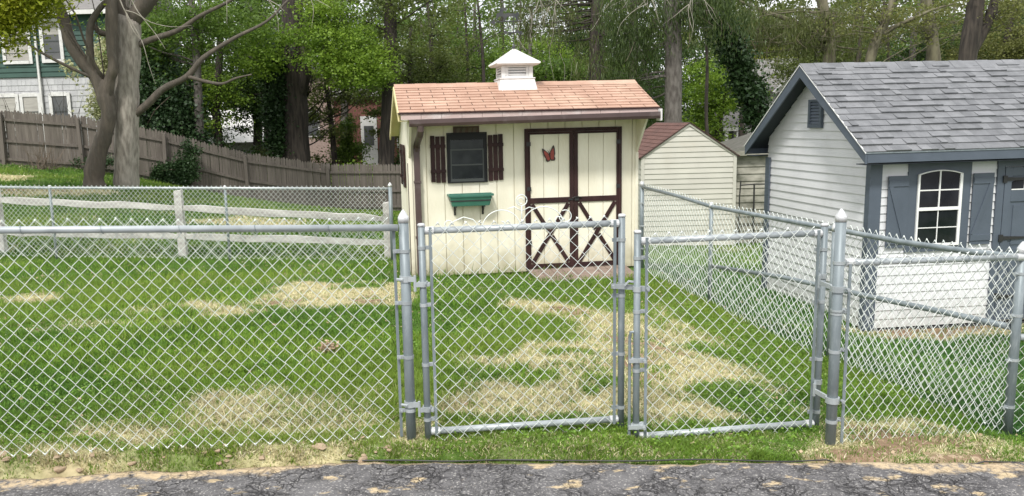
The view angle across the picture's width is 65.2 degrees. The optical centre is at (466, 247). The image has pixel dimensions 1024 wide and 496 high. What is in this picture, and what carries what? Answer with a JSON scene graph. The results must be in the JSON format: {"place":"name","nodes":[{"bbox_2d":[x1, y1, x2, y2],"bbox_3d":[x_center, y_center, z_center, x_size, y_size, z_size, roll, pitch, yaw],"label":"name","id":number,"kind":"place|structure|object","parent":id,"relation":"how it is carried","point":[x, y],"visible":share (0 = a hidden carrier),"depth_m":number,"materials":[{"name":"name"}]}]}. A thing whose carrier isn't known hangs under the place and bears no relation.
{"place":"outdoors","nodes":[
{"label":"outdoors","id":0,"kind":"place"},
{"bbox_2d":[0,462,1023,495],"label":"driveway","id":1,"kind":"structure","parent":0,"point":[705,479],"depth_m":3.97,"materials":[{"name":"grey asphalt"}]},
{"bbox_2d":[0,165,1023,478],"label":"dry grass","id":2,"kind":"structure","parent":0,"point":[498,391],"depth_m":4.97,"materials":[{"name":"beige plant"}]},
{"bbox_2d":[0,158,1023,479],"bbox_3d":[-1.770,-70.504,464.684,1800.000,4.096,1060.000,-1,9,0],"label":"ground","id":3,"kind":"structure","parent":0,"point":[72,466],"depth_m":6.34,"materials":[{"name":"green plant"}]},
{"bbox_2d":[3,141,73,169],"bbox_3d":[-13.779,-2.994,25.759,2.259,0.946,0.849,-4,9,-18],"label":"dry brush","id":4,"kind":"object","parent":3,"relation":"on","point":[45,164],"visible":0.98,"depth_m":25.76,"materials":[{"name":"plant"}]},
{"bbox_2d":[0,0,106,67],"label":"overhanging tree","id":5,"kind":"object","parent":3,"relation":"on","point":[23,16],"visible":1,"depth_m":16.29,"materials":[{"name":"green plant"}]},
{"bbox_2d":[41,76,82,159],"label":"sapling","id":6,"kind":"object","parent":3,"relation":"on","point":[60,103],"visible":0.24,"depth_m":28.41,"materials":[{"name":"brown plant"}]},
{"bbox_2d":[16,0,118,186],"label":"yard tree","id":7,"kind":"object","parent":3,"relation":"on","point":[103,84],"visible":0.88,"depth_m":20.84,"materials":[{"name":"brown plant"}]},
{"bbox_2d":[58,59,79,81],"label":"leafy sprig","id":8,"kind":"object","parent":7,"relation":"attached to","point":[71,64],"visible":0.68,"depth_m":29.27,"materials":[{"name":"green plant"}]},
{"bbox_2d":[0,0,182,165],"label":"house","id":9,"kind":"structure","parent":3,"relation":"on","point":[24,85],"depth_m":32.22,"materials":[{"name":"white"}]},
{"bbox_2d":[0,93,19,129],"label":"window","id":10,"kind":"structure","parent":9,"relation":"in","point":[11,99],"depth_m":32.35,"materials":[{"name":"white paint"}]},
{"bbox_2d":[0,26,32,63],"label":"window","id":11,"kind":"structure","parent":9,"relation":"in","point":[27,58],"depth_m":32.06,"materials":[{"name":"white paint"}]},
{"bbox_2d":[19,93,41,129],"bbox_3d":[-17.664,-5.531,32.401,0.860,1.510,0.070,-1,9,0],"label":"window","id":12,"kind":"structure","parent":9,"relation":"in","point":[30,102],"depth_m":32.35,"materials":[{"name":"white paint"}]},
{"bbox_2d":[38,18,64,62],"bbox_3d":[-16.634,-8.299,31.971,0.900,1.720,0.070,-1,9,0],"label":"window","id":13,"kind":"structure","parent":9,"relation":"in","point":[56,51],"depth_m":32.00,"materials":[{"name":"white paint"}]},
{"bbox_2d":[48,92,71,129],"bbox_3d":[-16.480,-5.561,32.401,0.870,1.510,0.070,-1,9,0],"label":"window","id":14,"kind":"structure","parent":9,"relation":"in","point":[56,96],"depth_m":32.36,"materials":[{"name":"white paint"}]},
{"bbox_2d":[71,28,111,155],"bbox_3d":[-13.890,-6.115,30.812,2.430,5.197,2.347,1,9,18],"label":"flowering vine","id":15,"kind":"object","parent":3,"relation":"on","point":[96,111],"visible":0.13,"depth_m":30.43,"materials":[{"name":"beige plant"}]},
{"bbox_2d":[69,154,113,171],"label":"ivy","id":16,"kind":"object","parent":3,"relation":"on","point":[109,161],"visible":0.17,"depth_m":26.62,"materials":[{"name":"green plant"}]},
{"bbox_2d":[139,49,222,171],"bbox_3d":[-11.192,-4.523,30.021,4.476,6.102,3.158,-1,9,0],"label":"ivy","id":17,"kind":"object","parent":3,"relation":"on","point":[171,110],"visible":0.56,"depth_m":29.61,"materials":[{"name":"green plant"}]},
{"bbox_2d":[73,0,298,184],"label":"woodland tree","id":18,"kind":"object","parent":3,"relation":"on","point":[207,24],"visible":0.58,"depth_m":29.56,"materials":[{"name":"green plant"}]},
{"bbox_2d":[146,12,228,138],"bbox_3d":[-14.040,-7.238,36.071,4.923,8.434,5.348,5,11,35],"label":"woodland tree","id":19,"kind":"object","parent":3,"relation":"on","point":[192,90],"visible":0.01,"depth_m":36.03,"materials":[{"name":"green plant"}]},
{"bbox_2d":[94,0,288,186],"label":"shade tree","id":20,"kind":"object","parent":3,"relation":"on","point":[130,110],"visible":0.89,"depth_m":21.45,"materials":[{"name":"brown plant"}]},
{"bbox_2d":[120,0,191,81],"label":"dead branch","id":21,"kind":"object","parent":20,"relation":"hanging from","point":[129,19],"visible":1,"depth_m":19.83,"materials":[{"name":"wood"}]},
{"bbox_2d":[0,188,390,257],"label":"split rail fence","id":22,"kind":"object","parent":3,"relation":"on","point":[258,212],"visible":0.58,"depth_m":12.99,"materials":[{"name":"white wood"}]},
{"bbox_2d":[0,182,392,260],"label":"chain link fence","id":23,"kind":"object","parent":3,"relation":"on","point":[220,188],"visible":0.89,"depth_m":12.51,"materials":[{"name":"metal"}]},
{"bbox_2d":[0,110,401,210],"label":"picket fence","id":24,"kind":"object","parent":3,"relation":"on","point":[26,126],"visible":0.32,"depth_m":28.48,"materials":[{"name":"brown wood"}]},
{"bbox_2d":[146,137,204,185],"bbox_3d":[-10.073,-2.947,27.640,2.061,1.803,1.007,-1,9,0],"label":"ivy","id":25,"kind":"object","parent":24,"relation":"attached to","point":[180,171],"visible":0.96,"depth_m":27.52,"materials":[{"name":"green plant"}]},
{"bbox_2d":[0,210,415,456],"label":"chain link fence","id":26,"kind":"object","parent":3,"relation":"on","point":[405,302],"visible":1,"depth_m":4.16,"materials":[{"name":"metal"}]},
{"bbox_2d":[396,194,649,440],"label":"chain link gate","id":27,"kind":"structure","parent":26,"relation":"attached to","point":[423,284],"depth_m":4.33,"materials":[{"name":"metal"}]},
{"bbox_2d":[176,0,260,147],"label":"woodland tree","id":28,"kind":"object","parent":3,"relation":"on","point":[215,91],"visible":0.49,"depth_m":36.18,"materials":[{"name":"green plant"}]},
{"bbox_2d":[192,0,253,147],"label":"woodland tree","id":29,"kind":"object","parent":3,"relation":"on","point":[222,101],"visible":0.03,"depth_m":40.28,"materials":[{"name":"green plant"}]},
{"bbox_2d":[184,3,278,154],"bbox_3d":[-10.834,-7.818,38.317,6.766,10.676,5.364,-1,9,0],"label":"woodland tree","id":30,"kind":"object","parent":3,"relation":"on","point":[224,68],"visible":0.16,"depth_m":38.08,"materials":[{"name":"green plant"}]},
{"bbox_2d":[208,130,264,185],"bbox_3d":[-10.274,-3.538,32.835,3.874,2.607,3.102,1,9,14],"label":"shrub","id":31,"kind":"object","parent":3,"relation":"on","point":[244,150],"visible":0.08,"depth_m":32.82,"materials":[{"name":"green plant"}]},
{"bbox_2d":[208,110,277,158],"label":"garage","id":32,"kind":"structure","parent":3,"relation":"on","point":[238,139],"depth_m":43.63,"materials":[{"name":"white"}]},
{"bbox_2d":[152,0,349,199],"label":"ivy trunk tree","id":33,"kind":"object","parent":3,"relation":"on","point":[296,136],"visible":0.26,"depth_m":33.06,"materials":[{"name":"green plant"}]},
{"bbox_2d":[254,23,298,173],"bbox_3d":[-7.869,-6.001,33.127,2.206,6.487,2.217,-1,9,0],"label":"ivy","id":34,"kind":"object","parent":33,"relation":"attached to","point":[273,116],"visible":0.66,"depth_m":32.83,"materials":[{"name":"green plant"}]},
{"bbox_2d":[231,147,275,193],"bbox_3d":[-8.964,-3.019,33.919,3.320,2.660,2.418,-5,10,-22],"label":"shrub","id":35,"kind":"object","parent":3,"relation":"on","point":[261,151],"visible":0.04,"depth_m":33.70,"materials":[{"name":"green plant"}]},
{"bbox_2d":[220,10,308,154],"bbox_3d":[-9.667,-7.157,37.180,4.324,9.405,4.083,-1,9,0],"label":"woodland tree","id":36,"kind":"object","parent":3,"relation":"on","point":[246,128],"visible":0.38,"depth_m":36.89,"materials":[{"name":"green plant"}]},
{"bbox_2d":[217,0,411,144],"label":"woodland tree","id":37,"kind":"object","parent":3,"relation":"on","point":[339,58],"visible":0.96,"depth_m":30.59,"materials":[{"name":"green plant"}]},
{"bbox_2d":[311,147,338,195],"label":"shrub","id":38,"kind":"object","parent":3,"relation":"on","point":[317,158],"visible":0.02,"depth_m":36.76,"materials":[{"name":"green plant"}]},
{"bbox_2d":[314,339,338,353],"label":"leaf clump","id":39,"kind":"object","parent":3,"relation":"on","point":[324,347],"visible":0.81,"depth_m":6.16,"materials":[{"name":"beige plant"}]},
{"bbox_2d":[323,113,377,170],"bbox_3d":[-5.808,-4.455,39.674,3.045,4.718,2.525,1,9,14],"label":"shrub","id":40,"kind":"object","parent":3,"relation":"on","point":[346,150],"visible":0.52,"depth_m":39.38,"materials":[{"name":"green plant"}]},
{"bbox_2d":[307,17,405,165],"bbox_3d":[-5.809,-6.860,37.687,6.824,9.368,4.537,-1,9,0],"label":"woodland tree","id":41,"kind":"object","parent":3,"relation":"on","point":[331,132],"visible":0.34,"depth_m":37.56,"materials":[{"name":"green plant"}]},
{"bbox_2d":[305,5,413,137],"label":"woodland tree","id":42,"kind":"object","parent":3,"relation":"on","point":[343,118],"visible":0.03,"depth_m":43.97,"materials":[{"name":"green plant"}]},
{"bbox_2d":[331,158,395,205],"bbox_3d":[-4.361,-2.462,33.045,3.225,2.709,2.549,-4,9,-16],"label":"shrub","id":43,"kind":"object","parent":3,"relation":"on","point":[353,160],"visible":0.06,"depth_m":32.81,"materials":[{"name":"green plant"}]},
{"bbox_2d":[308,63,427,169],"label":"brick house","id":44,"kind":"structure","parent":3,"relation":"on","point":[366,124],"depth_m":49.50,"materials":[{"name":"red brick"}]},
{"bbox_2d":[360,116,377,164],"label":"door","id":45,"kind":"structure","parent":44,"relation":"in","point":[365,124],"depth_m":49.44,"materials":[{"name":"white"}]},
{"bbox_2d":[288,0,481,204],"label":"slender tree","id":46,"kind":"object","parent":3,"relation":"on","point":[391,10],"visible":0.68,"depth_m":32.06,"materials":[{"name":"green plant"}]},
{"bbox_2d":[332,23,450,152],"bbox_3d":[-2.974,-5.748,35.492,5.666,8.115,4.788,-1,9,0],"label":"twin tree","id":47,"kind":"object","parent":3,"relation":"on","point":[410,76],"visible":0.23,"depth_m":34.95,"materials":[{"name":"green plant"}]},
{"bbox_2d":[172,0,661,107],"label":"distant woods","id":48,"kind":"object","parent":3,"relation":"on","point":[468,14],"visible":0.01,"depth_m":64.00,"materials":[{"name":"green plant"}]},
{"bbox_2d":[372,17,490,124],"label":"woodland tree","id":49,"kind":"object","parent":3,"relation":"on","point":[474,55],"visible":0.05,"depth_m":42.08,"materials":[{"name":"green plant"}]},
{"bbox_2d":[380,0,493,83],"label":"woodland tree","id":50,"kind":"object","parent":3,"relation":"on","point":[442,61],"visible":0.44,"depth_m":36.70,"materials":[{"name":"green plant"}]},
{"bbox_2d":[423,0,491,81],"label":"bare tree","id":51,"kind":"object","parent":3,"relation":"on","point":[457,29],"visible":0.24,"depth_m":40.62,"materials":[{"name":"brown plant"}]},
{"bbox_2d":[424,0,502,82],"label":"tree","id":52,"kind":"object","parent":3,"relation":"on","point":[467,54],"visible":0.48,"depth_m":38.88,"materials":[{"name":"brown plant"}]},
{"bbox_2d":[409,2,521,82],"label":"woodland tree","id":53,"kind":"object","parent":3,"relation":"on","point":[470,36],"visible":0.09,"depth_m":44.41,"materials":[{"name":"green plant"}]},
{"bbox_2d":[434,14,510,82],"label":"woodland tree","id":54,"kind":"object","parent":3,"relation":"on","point":[480,63],"visible":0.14,"depth_m":39.75,"materials":[{"name":"green plant"}]},
{"bbox_2d":[447,0,520,82],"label":"bare tree","id":55,"kind":"object","parent":3,"relation":"on","point":[480,35],"visible":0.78,"depth_m":36.99,"materials":[{"name":"brown plant"}]},
{"bbox_2d":[459,0,520,54],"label":"bare tree","id":56,"kind":"object","parent":3,"relation":"on","point":[502,33],"visible":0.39,"depth_m":40.62,"materials":[{"name":"brown plant"}]},
{"bbox_2d":[0,279,1023,457],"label":"clover","id":57,"kind":"object","parent":3,"relation":"on","point":[542,429],"visible":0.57,"depth_m":5.83,"materials":[{"name":"green plant"}]},
{"bbox_2d":[0,262,1023,457],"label":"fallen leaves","id":58,"kind":"object","parent":3,"relation":"on","point":[892,451],"visible":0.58,"depth_m":7.29,"materials":[{"name":"brown plant"}]},
{"bbox_2d":[463,0,563,79],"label":"woodland tree","id":59,"kind":"object","parent":3,"relation":"on","point":[514,44],"visible":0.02,"depth_m":48.28,"materials":[{"name":"green plant"}]},
{"bbox_2d":[483,0,546,51],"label":"bare tree","id":60,"kind":"object","parent":3,"relation":"on","point":[515,20],"visible":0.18,"depth_m":42.82,"materials":[{"name":"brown plant"}]},
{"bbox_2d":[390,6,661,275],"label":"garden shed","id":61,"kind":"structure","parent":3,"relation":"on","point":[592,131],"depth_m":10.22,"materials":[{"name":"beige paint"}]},
{"bbox_2d":[453,126,478,133],"bbox_3d":[-0.009,-1.476,10.012,0.330,0.100,0.022,-3,9,-8],"label":"name plaque","id":62,"kind":"object","parent":61,"relation":"on","point":[459,129],"visible":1,"depth_m":10.00,"materials":[{"name":"brown wood"}]},
{"bbox_2d":[446,132,487,182],"bbox_3d":[0.003,-1.138,10.061,0.511,0.629,0.030,-3,9,-8],"label":"window","id":63,"kind":"structure","parent":61,"relation":"in","point":[466,155],"depth_m":10.06,"materials":[{"name":"black glass"}]},
{"bbox_2d":[447,192,493,214],"bbox_3d":[0.046,-0.547,10.072,0.570,0.275,0.195,-3,9,-8],"label":"window planter","id":64,"kind":"object","parent":61,"relation":"attached to","point":[471,199],"visible":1,"depth_m":10.00,"materials":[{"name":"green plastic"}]},
{"bbox_2d":[542,145,554,161],"bbox_3d":[1.044,-1.203,10.185,0.178,0.213,0.031,-3,9,-8],"label":"butterfly ornament","id":65,"kind":"object","parent":61,"relation":"attached to","point":[550,155],"visible":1,"depth_m":10.19,"materials":[{"name":"red metal"}]},
{"bbox_2d":[528,131,573,268],"bbox_3d":[1.089,-0.611,10.297,0.587,1.754,0.030,-3,9,-8],"label":"door","id":66,"kind":"structure","parent":61,"relation":"in","point":[562,142],"depth_m":10.28,"materials":[{"name":"beige paint"}]},
{"bbox_2d":[573,130,617,266],"bbox_3d":[1.676,-0.638,10.376,0.587,1.754,0.030,-3,9,-8],"label":"door","id":67,"kind":"structure","parent":61,"relation":"in","point":[595,152],"depth_m":10.36,"materials":[{"name":"beige paint"}]},
{"bbox_2d":[473,14,586,82],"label":"woodland tree","id":68,"kind":"object","parent":3,"relation":"on","point":[530,49],"visible":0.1,"depth_m":38.75,"materials":[{"name":"green plant"}]},
{"bbox_2d":[487,46,588,82],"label":"woodland tree","id":69,"kind":"object","parent":3,"relation":"on","point":[542,71],"visible":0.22,"depth_m":32.80,"materials":[{"name":"green plant"}]},
{"bbox_2d":[480,0,644,80],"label":"spruce tree","id":70,"kind":"object","parent":3,"relation":"on","point":[592,37],"visible":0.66,"depth_m":28.01,"materials":[{"name":"green plant"}]},
{"bbox_2d":[529,265,633,280],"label":"plank ramp","id":71,"kind":"structure","parent":3,"relation":"on","point":[591,270],"depth_m":10.20,"materials":[{"name":"brown wood"}]},
{"bbox_2d":[523,1,659,79],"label":"woodland tree","id":72,"kind":"object","parent":3,"relation":"on","point":[571,45],"visible":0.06,"depth_m":42.38,"materials":[{"name":"green plant"}]},
{"bbox_2d":[571,24,626,80],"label":"woodland tree","id":73,"kind":"object","parent":3,"relation":"on","point":[583,76],"visible":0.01,"depth_m":35.91,"materials":[{"name":"green plant"}]},
{"bbox_2d":[620,1,662,77],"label":"bare tree","id":74,"kind":"object","parent":3,"relation":"on","point":[636,34],"visible":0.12,"depth_m":30.98,"materials":[{"name":"brown plant"}]},
{"bbox_2d":[605,45,697,128],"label":"woodland tree","id":75,"kind":"object","parent":3,"relation":"on","point":[655,84],"visible":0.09,"depth_m":33.04,"materials":[{"name":"green plant"}]},
{"bbox_2d":[577,0,766,129],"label":"tree","id":76,"kind":"object","parent":3,"relation":"on","point":[673,30],"visible":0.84,"depth_m":23.23,"materials":[{"name":"green plant"}]},
{"bbox_2d":[341,459,1021,463],"bbox_3d":[1.368,1.110,4.138,4.087,0.036,0.021,-1,9,3],"label":"lawn edging","id":77,"kind":"object","parent":3,"relation":"on","point":[624,460],"visible":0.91,"depth_m":4.16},
{"bbox_2d":[638,37,738,133],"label":"woodland tree","id":78,"kind":"object","parent":3,"relation":"on","point":[695,56],"visible":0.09,"depth_m":38.77,"materials":[{"name":"green plant"}]},
{"bbox_2d":[638,122,739,244],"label":"shed","id":79,"kind":"structure","parent":3,"relation":"on","point":[689,159],"depth_m":17.01,"materials":[{"name":"beige plastic"}]},
{"bbox_2d":[681,6,708,133],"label":"bare tree","id":80,"kind":"object","parent":3,"relation":"on","point":[706,95],"visible":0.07,"depth_m":32.39,"materials":[{"name":"brown plant"}]},
{"bbox_2d":[663,53,776,141],"bbox_3d":[11.264,-6.370,36.435,5.498,8.364,4.517,-6,10,-27],"label":"woodland tree","id":81,"kind":"object","parent":3,"relation":"on","point":[720,107],"visible":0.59,"depth_m":35.98,"materials":[{"name":"green plant"}]},
{"bbox_2d":[684,1,778,132],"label":"ivy tree","id":82,"kind":"object","parent":3,"relation":"on","point":[748,90],"visible":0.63,"depth_m":25.29,"materials":[{"name":"green plant"}]},
{"bbox_2d":[682,58,795,141],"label":"house","id":83,"kind":"structure","parent":3,"relation":"on","point":[730,118],"depth_m":45.28,"materials":[{"name":"white"}]},
{"bbox_2d":[720,133,767,242],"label":"weathered shed","id":84,"kind":"structure","parent":3,"relation":"on","point":[750,169],"depth_m":17.38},
{"bbox_2d":[737,181,764,244],"bbox_3d":[6.193,-0.742,17.088,0.747,1.411,0.081,-1,9,0],"label":"metal frame","id":85,"kind":"object","parent":3,"relation":"on","point":[752,225],"visible":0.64,"depth_m":17.05,"materials":[{"name":"black metal"}]},
{"bbox_2d":[697,2,814,136],"bbox_3d":[14.586,-7.627,40.577,5.881,9.385,4.301,-1,9,0],"label":"woodland tree","id":86,"kind":"object","parent":3,"relation":"on","point":[740,133],"visible":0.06,"depth_m":39.81,"materials":[{"name":"green plant"}]},
{"bbox_2d":[560,0,1022,117],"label":"distant woods","id":87,"kind":"object","parent":3,"relation":"on","point":[789,3],"visible":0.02,"depth_m":63.90,"materials":[{"name":"green plant"}]},
{"bbox_2d":[695,0,899,82],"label":"spruce tree","id":88,"kind":"object","parent":3,"relation":"on","point":[824,42],"visible":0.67,"depth_m":31.18,"materials":[{"name":"green plant"}]},
{"bbox_2d":[759,5,889,85],"bbox_3d":[17.035,-7.377,38.419,6.325,9.410,4.462,-1,9,0],"label":"woodland tree","id":89,"kind":"object","parent":3,"relation":"on","point":[791,68],"visible":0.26,"depth_m":37.81,"materials":[{"name":"green plant"}]},
{"bbox_2d":[639,181,1023,434],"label":"chain link fence","id":90,"kind":"object","parent":3,"relation":"on","point":[1015,325],"visible":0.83,"depth_m":6.17,"materials":[{"name":"metal"}]},
{"bbox_2d":[815,0,869,61],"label":"bare tree","id":91,"kind":"object","parent":3,"relation":"on","point":[858,45],"visible":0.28,"depth_m":35.07,"materials":[{"name":"brown plant"}]},
{"bbox_2d":[763,0,923,89],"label":"woodland tree","id":92,"kind":"object","parent":3,"relation":"on","point":[779,74],"visible":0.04,"depth_m":42.71,"materials":[{"name":"green plant"}]},
{"bbox_2d":[744,59,1023,330],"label":"storage shed","id":93,"kind":"structure","parent":3,"relation":"on","point":[930,151],"depth_m":9.20,"materials":[{"name":"grey plastic"}]},
{"bbox_2d":[914,170,963,244],"bbox_3d":[5.318,-0.450,8.999,0.537,0.860,0.024,-2,9,-6],"label":"window","id":94,"kind":"structure","parent":93,"relation":"in","point":[939,192],"depth_m":9.00,"materials":[{"name":"white plastic"}]},
{"bbox_2d":[993,166,1023,319],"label":"door","id":95,"kind":"structure","parent":93,"relation":"in","point":[1012,219],"depth_m":9.14,"materials":[{"name":"wood"}]},
{"bbox_2d":[852,0,920,61],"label":"bare tree","id":96,"kind":"object","parent":3,"relation":"on","point":[887,45],"visible":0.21,"depth_m":36.62,"materials":[{"name":"green plant"}]},
{"bbox_2d":[812,0,964,61],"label":"woodland tree","id":97,"kind":"object","parent":3,"relation":"on","point":[880,32],"visible":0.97,"depth_m":29.06,"materials":[{"name":"green plant"}]},
{"bbox_2d":[825,208,1023,445],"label":"chain link fence","id":98,"kind":"object","parent":3,"relation":"on","point":[837,310],"visible":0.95,"depth_m":4.35,"materials":[{"name":"metal"}]},
{"bbox_2d":[628,223,850,439],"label":"chain link gate","id":99,"kind":"structure","parent":98,"relation":"attached to","point":[816,358],"depth_m":4.38,"materials":[{"name":"metal"}]},
{"bbox_2d":[855,1,993,61],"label":"woodland tree","id":100,"kind":"object","parent":3,"relation":"on","point":[913,52],"visible":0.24,"depth_m":40.85,"materials":[{"name":"green plant"}]},
{"bbox_2d":[892,0,960,60],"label":"bare tree","id":101,"kind":"object","parent":3,"relation":"on","point":[919,38],"visible":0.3,"depth_m":39.32,"materials":[{"name":"green plant"}]},
{"bbox_2d":[876,0,998,60],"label":"woodland tree","id":102,"kind":"object","parent":3,"relation":"on","point":[933,52],"visible":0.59,"depth_m":30.96,"materials":[{"name":"green plant"}]},
{"bbox_2d":[884,6,1017,60],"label":"woodland tree","id":103,"kind":"object","parent":3,"relation":"on","point":[949,43],"visible":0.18,"depth_m":42.53,"materials":[{"name":"green plant"}]},
{"bbox_2d":[932,0,1023,60],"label":"woodland tree","id":104,"kind":"object","parent":3,"relation":"on","point":[978,23],"visible":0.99,"depth_m":27.07,"materials":[{"name":"brown plant"}]},
{"bbox_2d":[940,0,1023,60],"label":"woodland tree","id":105,"kind":"object","parent":3,"relation":"on","point":[1014,49],"visible":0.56,"depth_m":36.55,"materials":[{"name":"green plant"}]},
{"bbox_2d":[955,0,1023,59],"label":"woodland tree","id":106,"kind":"object","parent":3,"relation":"on","point":[996,32],"visible":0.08,"depth_m":41.63,"materials":[{"name":"green plant"}]},
{"bbox_2d":[1013,334,1023,431],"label":"chain link fence","id":107,"kind":"object","parent":3,"relation":"on","point":[1022,337],"visible":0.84,"depth_m":4.98,"materials":[{"name":"metal"}]},
{"bbox_2d":[172,0,987,106],"label":"sky","id":108,"kind":"structure","parent":0,"point":[813,1],"materials":[{"name":"white"}]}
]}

